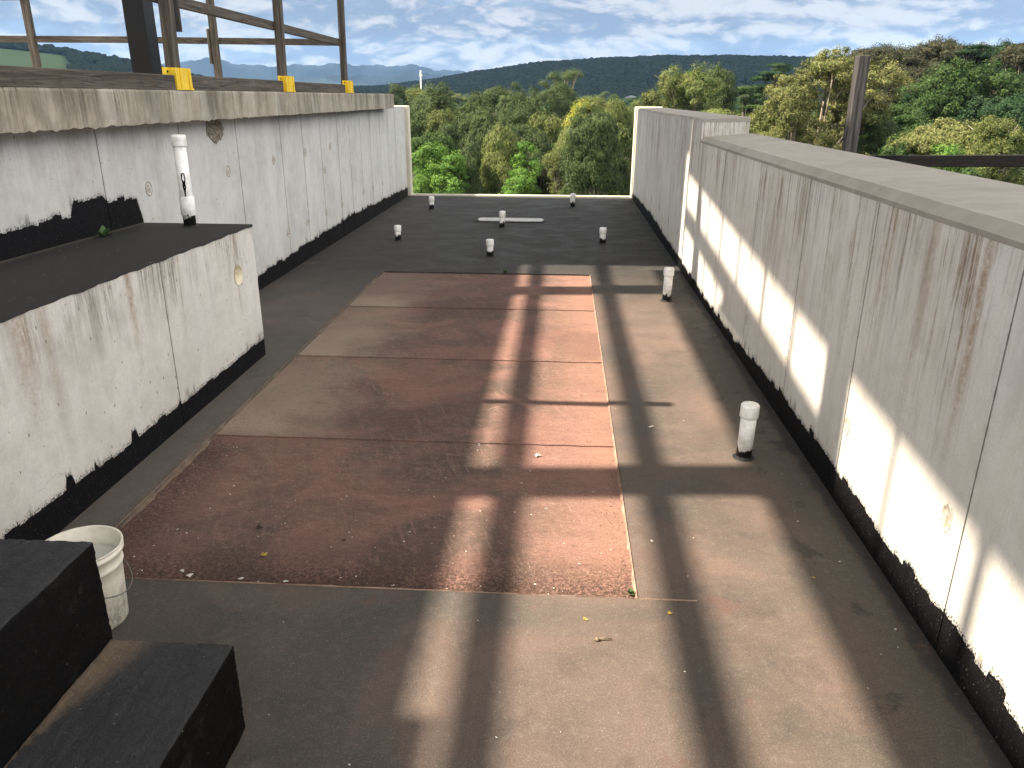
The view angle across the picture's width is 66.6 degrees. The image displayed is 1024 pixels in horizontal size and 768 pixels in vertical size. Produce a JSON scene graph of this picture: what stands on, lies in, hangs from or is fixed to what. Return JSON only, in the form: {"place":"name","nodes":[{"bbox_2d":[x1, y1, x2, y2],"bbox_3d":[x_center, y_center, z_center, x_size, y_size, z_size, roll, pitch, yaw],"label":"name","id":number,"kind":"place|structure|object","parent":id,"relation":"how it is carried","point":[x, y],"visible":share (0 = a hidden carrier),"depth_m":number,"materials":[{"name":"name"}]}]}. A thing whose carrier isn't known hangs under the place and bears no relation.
{"place":"outdoors","nodes":[
{"label":"outdoors","id":0,"kind":"place"},
{"bbox_2d":[161,57,464,79],"bbox_3d":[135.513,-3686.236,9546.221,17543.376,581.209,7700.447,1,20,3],"label":"mountain range","id":1,"kind":"structure","parent":0,"point":[204,67],"depth_m":9872.90,"materials":[{"name":"blue"}]},
{"bbox_2d":[237,71,443,85],"bbox_3d":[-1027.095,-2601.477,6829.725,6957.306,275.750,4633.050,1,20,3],"label":"foothills","id":2,"kind":"structure","parent":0,"point":[366,80],"depth_m":6849.91,"materials":[{"name":"blue"}]},
{"bbox_2d":[0,48,1023,182],"bbox_3d":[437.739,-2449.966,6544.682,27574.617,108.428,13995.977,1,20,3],"label":"ground","id":3,"kind":"structure","parent":0,"point":[10,57],"depth_m":967.05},
{"bbox_2d":[387,81,421,120],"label":"gum tree","id":4,"kind":"object","parent":3,"relation":"on","point":[400,92],"visible":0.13,"depth_m":166.12,"materials":[{"name":"green plant"}]},
{"bbox_2d":[405,87,426,133],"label":"gum tree","id":5,"kind":"object","parent":3,"relation":"on","point":[412,92],"visible":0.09,"depth_m":153.87,"materials":[{"name":"green plant"}]},
{"bbox_2d":[419,70,421,88],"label":"mast","id":6,"kind":"object","parent":3,"relation":"on","point":[420,75],"visible":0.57,"depth_m":555.70,"materials":[{"name":"white metal"}]},
{"bbox_2d":[412,141,456,193],"bbox_3d":[-6.534,-13.926,66.156,5.700,12.870,5.678,12,23,28],"label":"bushy tree","id":7,"kind":"object","parent":3,"relation":"on","point":[429,163],"visible":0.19,"depth_m":63.75,"materials":[{"name":"green plant"}]},
{"bbox_2d":[408,79,461,172],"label":"gum tree","id":8,"kind":"object","parent":3,"relation":"on","point":[429,98],"visible":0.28,"depth_m":96.72,"materials":[{"name":"green plant"}]},
{"bbox_2d":[411,129,460,192],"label":"bushy tree","id":9,"kind":"object","parent":3,"relation":"on","point":[440,139],"visible":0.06,"depth_m":71.06,"materials":[{"name":"green plant"}]},
{"bbox_2d":[424,108,462,148],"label":"gum tree","id":10,"kind":"object","parent":3,"relation":"on","point":[435,119],"visible":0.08,"depth_m":86.81,"materials":[{"name":"green plant"}]},
{"bbox_2d":[426,149,471,193],"bbox_3d":[-4.777,-13.208,65.014,4.276,12.332,4.792,4,21,9],"label":"bushy tree","id":11,"kind":"object","parent":3,"relation":"on","point":[444,177],"visible":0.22,"depth_m":62.69,"materials":[{"name":"green plant"}]},
{"bbox_2d":[434,119,466,154],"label":"gum tree","id":12,"kind":"object","parent":3,"relation":"on","point":[451,129],"visible":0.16,"depth_m":84.31,"materials":[{"name":"green plant"}]},
{"bbox_2d":[442,101,474,132],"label":"gum tree","id":13,"kind":"object","parent":3,"relation":"on","point":[463,109],"visible":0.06,"depth_m":107.72,"materials":[{"name":"green plant"}]},
{"bbox_2d":[452,93,468,105],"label":"valley tree","id":14,"kind":"object","parent":3,"relation":"on","point":[460,97],"visible":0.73,"depth_m":445.30,"materials":[{"name":"green plant"}]},
{"bbox_2d":[456,142,485,193],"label":"gum tree","id":15,"kind":"object","parent":3,"relation":"on","point":[470,154],"visible":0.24,"depth_m":64.31,"materials":[{"name":"green plant"}]},
{"bbox_2d":[453,95,507,193],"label":"gum tree","id":16,"kind":"object","parent":3,"relation":"on","point":[475,123],"visible":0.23,"depth_m":74.33,"materials":[{"name":"green plant"}]},
{"bbox_2d":[464,84,515,112],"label":"gum tree","id":17,"kind":"object","parent":3,"relation":"on","point":[493,94],"visible":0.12,"depth_m":116.15,"materials":[{"name":"green plant"}]},
{"bbox_2d":[479,121,521,193],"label":"gum tree","id":18,"kind":"object","parent":3,"relation":"on","point":[500,146],"visible":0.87,"depth_m":65.29,"materials":[{"name":"green plant"}]},
{"bbox_2d":[0,42,1011,109],"bbox_3d":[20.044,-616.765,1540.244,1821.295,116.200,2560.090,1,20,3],"label":"forest","id":19,"kind":"object","parent":3,"relation":"on","point":[622,77],"visible":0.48,"depth_m":1508.77,"materials":[{"name":"green plant"}]},
{"bbox_2d":[486,81,531,120],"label":"gum tree","id":20,"kind":"object","parent":3,"relation":"on","point":[507,104],"visible":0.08,"depth_m":97.41,"materials":[{"name":"green plant"}]},
{"bbox_2d":[498,100,540,127],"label":"gum tree","id":21,"kind":"object","parent":3,"relation":"on","point":[523,112],"visible":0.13,"depth_m":93.44,"materials":[{"name":"green plant"}]},
{"bbox_2d":[500,120,538,156],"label":"gum tree","id":22,"kind":"object","parent":3,"relation":"on","point":[519,131],"visible":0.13,"depth_m":82.79,"materials":[{"name":"green plant"}]},
{"bbox_2d":[499,166,541,194],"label":"bushy tree","id":23,"kind":"object","parent":3,"relation":"on","point":[521,182],"visible":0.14,"depth_m":58.52,"materials":[{"name":"green plant"}]},
{"bbox_2d":[508,140,543,189],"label":"bushy tree","id":24,"kind":"object","parent":3,"relation":"on","point":[521,159],"visible":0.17,"depth_m":64.47,"materials":[{"name":"green plant"}]},
{"bbox_2d":[519,128,553,176],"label":"gum tree","id":25,"kind":"object","parent":3,"relation":"on","point":[539,141],"visible":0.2,"depth_m":75.81,"materials":[{"name":"green plant"}]},
{"bbox_2d":[532,162,556,194],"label":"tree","id":26,"kind":"object","parent":3,"relation":"on","point":[543,181],"visible":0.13,"depth_m":68.05,"materials":[{"name":"green plant"}]},
{"bbox_2d":[528,108,563,149],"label":"gum tree","id":27,"kind":"object","parent":3,"relation":"on","point":[550,126],"visible":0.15,"depth_m":84.36,"materials":[{"name":"green plant"}]},
{"bbox_2d":[539,105,553,115],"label":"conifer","id":28,"kind":"object","parent":3,"relation":"on","point":[546,110],"visible":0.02,"depth_m":96.05,"materials":[{"name":"green plant"}]},
{"bbox_2d":[524,78,580,127],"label":"gum tree","id":29,"kind":"object","parent":3,"relation":"on","point":[563,97],"visible":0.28,"depth_m":135.82,"materials":[{"name":"green plant"}]},
{"bbox_2d":[540,142,565,194],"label":"gum tree","id":30,"kind":"object","parent":3,"relation":"on","point":[551,162],"visible":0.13,"depth_m":59.93,"materials":[{"name":"green plant"}]},
{"bbox_2d":[540,116,580,194],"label":"gum tree","id":31,"kind":"object","parent":3,"relation":"on","point":[562,135],"visible":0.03,"depth_m":68.00,"materials":[{"name":"green plant"}]},
{"bbox_2d":[545,68,583,118],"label":"gum tree","id":32,"kind":"object","parent":3,"relation":"on","point":[566,76],"visible":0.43,"depth_m":145.74,"materials":[{"name":"green plant"}]},
{"bbox_2d":[561,96,592,128],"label":"wattle tree","id":33,"kind":"object","parent":3,"relation":"on","point":[573,110],"visible":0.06,"depth_m":90.16,"materials":[{"name":"yellow plant"}]},
{"bbox_2d":[568,94,610,119],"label":"gum tree","id":34,"kind":"object","parent":3,"relation":"on","point":[596,101],"visible":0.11,"depth_m":118.84,"materials":[{"name":"green plant"}]},
{"bbox_2d":[557,103,624,195],"bbox_3d":[5.750,-12.604,58.333,4.911,15.896,5.270,4,20,9],"label":"gum tree","id":35,"kind":"object","parent":3,"relation":"on","point":[586,165],"visible":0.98,"depth_m":55.34,"materials":[{"name":"green plant"}]},
{"bbox_2d":[597,91,609,99],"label":"valley tree","id":36,"kind":"object","parent":3,"relation":"on","point":[604,94],"visible":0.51,"depth_m":575.38,"materials":[{"name":"green plant"}]},
{"bbox_2d":[607,94,619,101],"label":"valley tree","id":37,"kind":"object","parent":3,"relation":"on","point":[614,97],"visible":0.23,"depth_m":499.86,"materials":[{"name":"green plant"}]},
{"bbox_2d":[600,149,630,195],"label":"gum tree","id":38,"kind":"object","parent":3,"relation":"on","point":[625,180],"visible":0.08,"depth_m":60.55,"materials":[{"name":"green plant"}]},
{"bbox_2d":[602,96,633,192],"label":"gum tree","id":39,"kind":"object","parent":3,"relation":"on","point":[619,110],"visible":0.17,"depth_m":76.99,"materials":[{"name":"green plant"}]},
{"bbox_2d":[627,107,634,127],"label":"valley tree","id":40,"kind":"object","parent":3,"relation":"on","point":[629,110],"visible":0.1,"depth_m":235.69,"materials":[{"name":"green plant"}]},
{"bbox_2d":[624,96,638,105],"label":"valley tree","id":41,"kind":"object","parent":3,"relation":"on","point":[628,102],"visible":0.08,"depth_m":352.93,"materials":[{"name":"green plant"}]},
{"bbox_2d":[630,99,643,107],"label":"valley tree","id":42,"kind":"object","parent":3,"relation":"on","point":[635,103],"visible":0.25,"depth_m":285.61,"materials":[{"name":"green plant"}]},
{"bbox_2d":[628,89,667,144],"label":"gum tree","id":43,"kind":"object","parent":3,"relation":"on","point":[651,99],"visible":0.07,"depth_m":80.08,"materials":[{"name":"green plant"}]},
{"bbox_2d":[654,60,724,111],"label":"gum tree","id":44,"kind":"object","parent":3,"relation":"on","point":[682,91],"visible":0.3,"depth_m":83.60,"materials":[{"name":"green plant"}]},
{"bbox_2d":[699,61,738,114],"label":"gum tree","id":45,"kind":"object","parent":3,"relation":"on","point":[728,94],"visible":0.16,"depth_m":88.81,"materials":[{"name":"green plant"}]},
{"bbox_2d":[699,107,744,115],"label":"gum tree","id":46,"kind":"object","parent":3,"relation":"on","point":[718,111],"visible":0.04,"depth_m":67.72,"materials":[{"name":"green plant"}]},
{"bbox_2d":[734,85,765,116],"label":"cedar tree","id":47,"kind":"object","parent":3,"relation":"on","point":[747,102],"visible":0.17,"depth_m":102.43,"materials":[{"name":"green plant"}]},
{"bbox_2d":[745,102,779,134],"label":"gum tree","id":48,"kind":"object","parent":3,"relation":"on","point":[762,125],"visible":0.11,"depth_m":56.57,"materials":[{"name":"green plant"}]},
{"bbox_2d":[736,62,795,121],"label":"cedar tree","id":49,"kind":"object","parent":3,"relation":"on","point":[767,77],"visible":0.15,"depth_m":112.41,"materials":[{"name":"green plant"}]},
{"bbox_2d":[765,81,820,143],"bbox_3d":[18.488,-11.761,53.354,4.866,16.678,5.233,-15,25,-35],"label":"gum tree","id":50,"kind":"object","parent":3,"relation":"on","point":[794,103],"visible":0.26,"depth_m":50.37,"materials":[{"name":"green plant"}]},
{"bbox_2d":[805,111,819,133],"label":"valley tree","id":51,"kind":"object","parent":3,"relation":"on","point":[814,113],"visible":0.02,"depth_m":171.56,"materials":[{"name":"green plant"}]},
{"bbox_2d":[748,43,916,154],"bbox_3d":[21.617,-14.547,56.474,12.410,18.864,11.188,-12,24,-31],"label":"gum tree","id":52,"kind":"object","parent":3,"relation":"on","point":[828,68],"visible":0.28,"depth_m":53.77,"materials":[{"name":"green plant"}]},
{"bbox_2d":[807,85,874,136],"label":"gum tree","id":53,"kind":"object","parent":3,"relation":"on","point":[836,103],"visible":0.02,"depth_m":109.82,"materials":[{"name":"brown plant"}]},
{"bbox_2d":[842,55,870,152],"bbox_3d":[2.508,-0.833,6.146,0.082,3.235,0.090,1,20,3],"label":"timber post","id":54,"kind":"object","parent":3,"relation":"on","point":[856,101],"visible":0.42,"depth_m":5.67,"materials":[{"name":"wood"}]},
{"bbox_2d":[868,155,1023,166],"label":"timber rail","id":55,"kind":"object","parent":54,"relation":"attached to","point":[970,160],"depth_m":5.78,"materials":[{"name":"wood"}]},
{"bbox_2d":[825,111,897,154],"bbox_3d":[26.110,-13.675,59.617,5.665,13.881,5.507,14,24,33],"label":"gum tree","id":56,"kind":"object","parent":3,"relation":"on","point":[877,133],"visible":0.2,"depth_m":56.52,"materials":[{"name":"green plant"}]},
{"bbox_2d":[831,45,891,59],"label":"gum tree","id":57,"kind":"object","parent":3,"relation":"on","point":[856,51],"visible":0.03,"depth_m":110.48,"materials":[{"name":"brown plant"}]},
{"bbox_2d":[829,42,934,130],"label":"gum tree","id":58,"kind":"object","parent":3,"relation":"on","point":[910,56],"visible":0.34,"depth_m":97.78,"materials":[{"name":"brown plant"}]},
{"bbox_2d":[859,42,925,135],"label":"gum tree","id":59,"kind":"object","parent":3,"relation":"on","point":[900,48],"visible":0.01,"depth_m":106.99,"materials":[{"name":"green plant"}]},
{"bbox_2d":[862,99,928,149],"bbox_3d":[29.858,-15.400,62.670,6.720,14.036,6.575,2,20,6],"label":"bushy tree","id":60,"kind":"object","parent":3,"relation":"on","point":[906,117],"visible":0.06,"depth_m":59.56,"materials":[{"name":"green plant"}]},
{"bbox_2d":[878,128,915,154],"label":"bushy tree","id":61,"kind":"object","parent":3,"relation":"on","point":[894,150],"visible":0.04,"depth_m":48.49,"materials":[{"name":"green plant"}]},
{"bbox_2d":[873,59,935,114],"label":"gum tree","id":62,"kind":"object","parent":3,"relation":"on","point":[914,71],"visible":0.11,"depth_m":92.26,"materials":[{"name":"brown plant"}]},
{"bbox_2d":[895,89,913,132],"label":"conifer","id":63,"kind":"object","parent":3,"relation":"on","point":[908,97],"visible":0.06,"depth_m":69.87,"materials":[{"name":"green plant"}]},
{"bbox_2d":[896,69,960,124],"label":"pine tree","id":64,"kind":"object","parent":3,"relation":"on","point":[925,99],"visible":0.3,"depth_m":74.43,"materials":[{"name":"green plant"}]},
{"bbox_2d":[905,34,998,78],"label":"gum tree","id":65,"kind":"object","parent":3,"relation":"on","point":[937,52],"visible":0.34,"depth_m":101.12,"materials":[{"name":"green plant"}]},
{"bbox_2d":[884,117,1022,168],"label":"gum tree","id":66,"kind":"object","parent":3,"relation":"on","point":[921,140],"visible":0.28,"depth_m":46.82,"materials":[{"name":"green plant"}]},
{"bbox_2d":[929,137,980,172],"bbox_3d":[23.123,-7.002,43.954,4.033,13.305,3.963,7,21,19],"label":"bushy tree","id":67,"kind":"object","parent":3,"relation":"on","point":[949,150],"visible":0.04,"depth_m":41.78,"materials":[{"name":"green plant"}]},
{"bbox_2d":[953,167,989,177],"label":"bushy tree","id":68,"kind":"object","parent":3,"relation":"on","point":[966,171],"depth_m":33.83,"materials":[{"name":"green plant"}]},
{"bbox_2d":[920,55,1023,180],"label":"tree","id":69,"kind":"object","parent":3,"relation":"on","point":[964,80],"visible":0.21,"depth_m":73.89,"materials":[{"name":"green plant"}]},
{"bbox_2d":[926,92,1023,184],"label":"tree","id":70,"kind":"object","parent":3,"relation":"on","point":[1011,107],"visible":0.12,"depth_m":67.41,"materials":[{"name":"green plant"}]},
{"bbox_2d":[955,44,995,96],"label":"cedar tree","id":71,"kind":"object","parent":3,"relation":"on","point":[974,50],"visible":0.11,"depth_m":98.65,"materials":[{"name":"green plant"}]},
{"bbox_2d":[959,41,993,53],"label":"gum tree","id":72,"kind":"object","parent":3,"relation":"on","point":[980,44],"depth_m":104.31,"materials":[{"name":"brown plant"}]},
{"bbox_2d":[956,107,1023,185],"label":"gum tree","id":73,"kind":"object","parent":3,"relation":"on","point":[1003,137],"visible":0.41,"depth_m":43.74,"materials":[{"name":"green plant"}]},
{"bbox_2d":[975,37,1016,95],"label":"gum tree","id":74,"kind":"object","parent":3,"relation":"on","point":[994,50],"visible":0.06,"depth_m":102.26,"materials":[{"name":"green plant"}]},
{"bbox_2d":[987,42,1023,76],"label":"gum tree","id":75,"kind":"object","parent":3,"relation":"on","point":[1012,56],"visible":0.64,"depth_m":92.05,"materials":[{"name":"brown plant"}]},
{"bbox_2d":[0,0,1023,71],"label":"sky","id":76,"kind":"structure","parent":0,"point":[436,35],"materials":[{"name":"blue"}]},
{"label":"terrain","id":77,"kind":"structure","parent":0,"visible":0},
{"bbox_3d":[-3.369,4.877,8.645,11.330,14.745,20.810,1,20,3],"label":"building","id":78,"kind":"object","parent":77,"relation":"on","visible":0},
{"bbox_2d":[0,87,393,133],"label":"slab","id":79,"kind":"structure","parent":78,"relation":"on","point":[27,110],"depth_m":5.63,"materials":[{"name":"concrete"}]},
{"bbox_2d":[122,0,161,73],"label":"steel post","id":80,"kind":"object","parent":79,"relation":"on","point":[140,25],"depth_m":7.51,"materials":[{"name":"black metal"}]},
{"bbox_2d":[0,0,353,92],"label":"timber fence","id":81,"kind":"object","parent":79,"relation":"on","point":[173,76],"visible":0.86,"depth_m":7.43,"materials":[{"name":"brown wood"}]},
{"bbox_2d":[412,193,629,197],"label":"parapet","id":82,"kind":"structure","parent":78,"relation":"on","point":[513,195],"depth_m":16.18,"materials":[{"name":"beige concrete"}]},
{"bbox_2d":[59,196,1012,767],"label":"roof deck","id":83,"kind":"structure","parent":78,"relation":"on","point":[765,650],"depth_m":3.11,"materials":[{"name":"grey asphalt"}]},
{"bbox_2d":[0,539,112,767],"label":"step","id":84,"kind":"object","parent":83,"relation":"on","point":[55,633],"visible":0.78,"depth_m":2.20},
{"bbox_2d":[45,525,132,629],"bbox_3d":[-1.647,0.775,3.032,0.322,0.337,0.308,1,20,3],"label":"bucket","id":85,"kind":"object","parent":83,"relation":"on","point":[107,542],"visible":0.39,"depth_m":3.05,"materials":[{"name":"white plastic"}]},
{"bbox_2d":[3,640,244,767],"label":"step","id":86,"kind":"object","parent":83,"relation":"on","point":[133,704],"visible":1,"depth_m":2.22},
{"bbox_2d":[0,223,265,539],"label":"plinth","id":87,"kind":"structure","parent":83,"relation":"on","point":[125,351],"depth_m":4.19,"materials":[{"name":"concrete"}]},
{"bbox_2d":[97,225,112,236],"bbox_3d":[-2.766,-1.036,5.293,0.130,0.077,0.092,9,22,23],"label":"weed","id":88,"kind":"object","parent":87,"relation":"on","point":[103,231],"visible":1,"depth_m":5.30,"materials":[{"name":"green plant"}]},
{"bbox_2d":[170,134,198,226],"bbox_3d":[-2.387,-1.474,5.683,0.124,0.657,0.124,-7,21,-18],"label":"vent pipe","id":89,"kind":"object","parent":87,"relation":"on","point":[186,196],"visible":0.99,"depth_m":5.65,"materials":[{"name":"white plastic"}]},
{"bbox_2d":[0,105,412,290],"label":"concrete wall","id":90,"kind":"structure","parent":83,"relation":"on","point":[295,191],"depth_m":7.47,"materials":[{"name":"white concrete"}]},
{"bbox_2d":[394,225,401,240],"bbox_3d":[-1.639,-2.169,11.197,0.124,0.222,0.124,13,24,34],"label":"vent pipe","id":91,"kind":"object","parent":83,"relation":"on","point":[397,229],"visible":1,"depth_m":11.16,"materials":[{"name":"white plastic"}]},
{"bbox_2d":[114,271,696,600],"bbox_3d":[-0.405,-0.211,6.245,2.736,0.037,6.307,1,20,3],"label":"red panel","id":92,"kind":"object","parent":83,"relation":"on","point":[365,410],"visible":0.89,"depth_m":4.47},
{"bbox_2d":[121,437,632,596],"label":"soil crumbs","id":93,"kind":"object","parent":92,"relation":"on","point":[277,581],"visible":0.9,"depth_m":3.40,"materials":[{"name":"brown soil"}]},
{"bbox_2d":[627,587,634,594],"bbox_3d":[0.502,0.873,3.273,0.036,0.024,0.039,16,25,36],"label":"weed","id":94,"kind":"object","parent":92,"relation":"on","point":[630,590],"visible":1,"depth_m":3.28,"materials":[{"name":"green plant"}]},
{"bbox_2d":[429,196,433,208],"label":"vent pipe","id":95,"kind":"object","parent":83,"relation":"on","point":[431,202],"visible":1,"depth_m":14.32,"materials":[{"name":"white plastic"}]},
{"bbox_2d":[59,230,898,764],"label":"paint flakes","id":96,"kind":"object","parent":83,"relation":"on","point":[351,528],"visible":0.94,"depth_m":3.58,"materials":[{"name":"paint"}]},
{"bbox_2d":[486,239,493,256],"bbox_3d":[-0.287,-1.769,10.127,0.124,0.222,0.124,-17,27,-38],"label":"vent pipe","id":97,"kind":"object","parent":83,"relation":"on","point":[489,243],"visible":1,"depth_m":10.09,"materials":[{"name":"white plastic"}]},
{"bbox_2d":[498,211,505,227],"bbox_3d":[-0.153,-2.607,12.345,0.124,0.262,0.124,4,20,9],"label":"vent pipe","id":98,"kind":"object","parent":83,"relation":"on","point":[502,215],"visible":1,"depth_m":12.31,"materials":[{"name":"white plastic"}]},
{"bbox_2d":[476,217,544,222],"bbox_3d":[-0.023,-2.745,13.053,1.150,0.028,0.360,1,20,3],"label":"horizontal pipe","id":99,"kind":"object","parent":83,"relation":"on","point":[523,220],"visible":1,"depth_m":12.93,"materials":[{"name":"white plastic"}]},
{"bbox_2d":[569,193,575,206],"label":"vent pipe","id":100,"kind":"object","parent":83,"relation":"on","point":[572,199],"visible":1,"depth_m":14.65,"materials":[{"name":"white plastic"}]},
{"bbox_2d":[599,227,606,243],"bbox_3d":[1.292,-2.111,11.071,0.124,0.222,0.124,-3,21,-8],"label":"vent pipe","id":101,"kind":"object","parent":83,"relation":"on","point":[602,231],"visible":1,"depth_m":11.04,"materials":[{"name":"white plastic"}]},
{"bbox_2d":[595,637,611,641],"bbox_3d":[0.349,0.975,2.978,0.066,0.011,0.018,1,20,3],"label":"gum nut","id":102,"kind":"object","parent":83,"relation":"on","point":[597,639],"visible":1,"depth_m":2.98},
{"bbox_2d":[660,267,673,301],"bbox_3d":[1.578,-1.010,7.905,0.124,0.347,0.124,17,25,38],"label":"vent pipe","id":103,"kind":"object","parent":83,"relation":"on","point":[668,274],"visible":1,"depth_m":7.87,"materials":[{"name":"white plastic"}]},
{"bbox_2d":[732,401,759,461],"bbox_3d":[1.342,0.267,4.451,0.124,0.337,0.124,14,24,32],"label":"vent pipe","id":104,"kind":"object","parent":83,"relation":"on","point":[749,413],"visible":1,"depth_m":4.42,"materials":[{"name":"white plastic"}]},
{"bbox_2d":[630,107,1023,767],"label":"concrete wall","id":105,"kind":"structure","parent":83,"relation":"on","point":[866,313],"depth_m":3.43,"materials":[{"name":"grey concrete"}]}
]}

